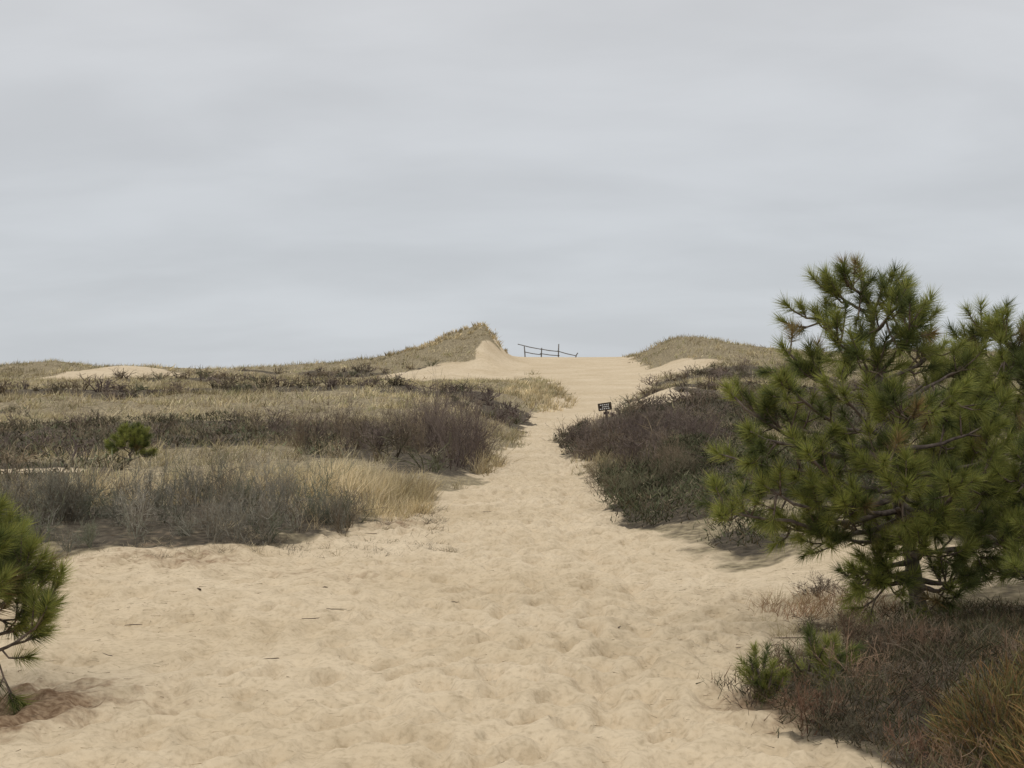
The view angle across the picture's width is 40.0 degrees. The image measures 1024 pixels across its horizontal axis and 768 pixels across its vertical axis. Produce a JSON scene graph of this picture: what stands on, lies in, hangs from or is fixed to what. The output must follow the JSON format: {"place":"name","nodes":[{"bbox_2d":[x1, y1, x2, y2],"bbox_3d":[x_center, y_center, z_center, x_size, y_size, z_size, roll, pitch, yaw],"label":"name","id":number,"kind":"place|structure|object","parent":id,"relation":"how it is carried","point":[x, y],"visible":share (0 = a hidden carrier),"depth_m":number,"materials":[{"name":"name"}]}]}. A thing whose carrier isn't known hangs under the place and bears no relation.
{"place":"outdoors","nodes":[
{"label":"outdoors","id":0,"kind":"place"},
{"bbox_2d":[0,484,992,767],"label":"pine needle litter","id":1,"kind":"object","parent":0,"point":[472,624],"visible":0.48,"depth_m":9.63,"materials":[{"name":"brown plant"}]},
{"bbox_2d":[0,325,1023,767],"bbox_3d":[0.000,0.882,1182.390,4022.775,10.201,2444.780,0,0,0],"label":"sand dune terrain","id":2,"kind":"structure","parent":0,"point":[526,691],"depth_m":9.38,"materials":[{"name":"beige sand"}]},
{"bbox_2d":[0,482,78,714],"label":"pitch pine tree","id":3,"kind":"object","parent":2,"relation":"on","point":[20,570],"visible":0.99,"depth_m":7.00,"materials":[{"name":"green plant"}]},
{"bbox_2d":[103,421,158,464],"bbox_3d":[-6.671,1.062,24.573,1.002,0.932,0.887,0,0,0],"label":"pine sapling","id":4,"kind":"object","parent":2,"relation":"on","point":[137,437],"visible":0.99,"depth_m":24.50,"materials":[{"name":"green plant"}]},
{"bbox_2d":[0,438,389,551],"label":"grey bayberry shrubs","id":5,"kind":"object","parent":2,"relation":"on","point":[54,501],"visible":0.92,"depth_m":14.53,"materials":[{"name":"grey plant"}]},
{"bbox_2d":[256,364,517,471],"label":"bare beach plum shrubs","id":6,"kind":"object","parent":2,"relation":"on","point":[460,432],"visible":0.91,"depth_m":27.69,"materials":[{"name":"brown plant"}]},
{"bbox_2d":[103,487,804,658],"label":"fallen twigs","id":7,"kind":"object","parent":2,"relation":"on","point":[452,601],"visible":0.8,"depth_m":9.20,"materials":[{"name":"brown wood"}]},
{"bbox_2d":[0,322,1022,757],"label":"beach grass","id":8,"kind":"structure","parent":2,"relation":"on","point":[382,486],"depth_m":38.70,"materials":[{"name":"beige plant"}]},
{"bbox_2d":[0,393,1023,767],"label":"heath ground cover","id":9,"kind":"object","parent":2,"relation":"on","point":[676,495],"visible":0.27,"depth_m":13.42,"materials":[{"name":"brown plant"}]},
{"bbox_2d":[0,352,1023,473],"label":"brown shrubs","id":10,"kind":"object","parent":2,"relation":"on","point":[332,382],"visible":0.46,"depth_m":45.55,"materials":[{"name":"brown plant"}]},
{"bbox_2d":[518,344,577,356],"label":"wooden rail fence","id":11,"kind":"object","parent":2,"relation":"on","point":[558,351],"visible":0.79,"depth_m":110.91,"materials":[{"name":"grey wood"}]},
{"bbox_2d":[598,402,611,419],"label":"trail sign","id":12,"kind":"object","parent":2,"relation":"on","point":[602,406],"visible":0.81,"depth_m":49.52,"materials":[{"name":"brown wood"}]},
{"bbox_2d":[733,640,794,701],"bbox_3d":[1.213,1.472,6.989,0.292,0.414,0.349,0,0,-19],"label":"pine sapling","id":13,"kind":"object","parent":2,"relation":"on","point":[755,671],"visible":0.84,"depth_m":6.93,"materials":[{"name":"green plant"}]},
{"bbox_2d":[545,398,1023,767],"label":"twiggy shrubs","id":14,"kind":"object","parent":2,"relation":"on","point":[638,429],"visible":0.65,"depth_m":7.74,"materials":[{"name":"brown plant"}]},
{"bbox_2d":[779,615,866,693],"bbox_3d":[1.575,1.416,7.159,0.441,0.460,0.448,0,0,-43],"label":"pine sapling","id":15,"kind":"object","parent":2,"relation":"on","point":[818,650],"visible":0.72,"depth_m":7.18,"materials":[{"name":"green plant"}]},
{"bbox_2d":[687,249,1023,629],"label":"pitch pine tree","id":16,"kind":"object","parent":2,"relation":"on","point":[883,398],"visible":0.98,"depth_m":8.58,"materials":[{"name":"green plant"}]},
{"bbox_2d":[894,291,1023,552],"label":"pitch pine tree","id":17,"kind":"object","parent":2,"relation":"on","point":[1006,364],"visible":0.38,"depth_m":9.66,"materials":[{"name":"green plant"}]},
{"bbox_2d":[918,637,1023,767],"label":"rusty heather bush","id":18,"kind":"object","parent":2,"relation":"on","point":[1010,671],"visible":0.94,"depth_m":5.70,"materials":[{"name":"brown plant"}]},
{"bbox_2d":[968,420,1023,630],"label":"pitch pine tree","id":19,"kind":"object","parent":2,"relation":"on","point":[1013,567],"visible":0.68,"depth_m":8.44,"materials":[{"name":"green plant"}]},
{"bbox_2d":[0,0,1023,368],"label":"sky","id":20,"kind":"structure","parent":0,"point":[184,183],"materials":[{"name":"grey"}]}
]}

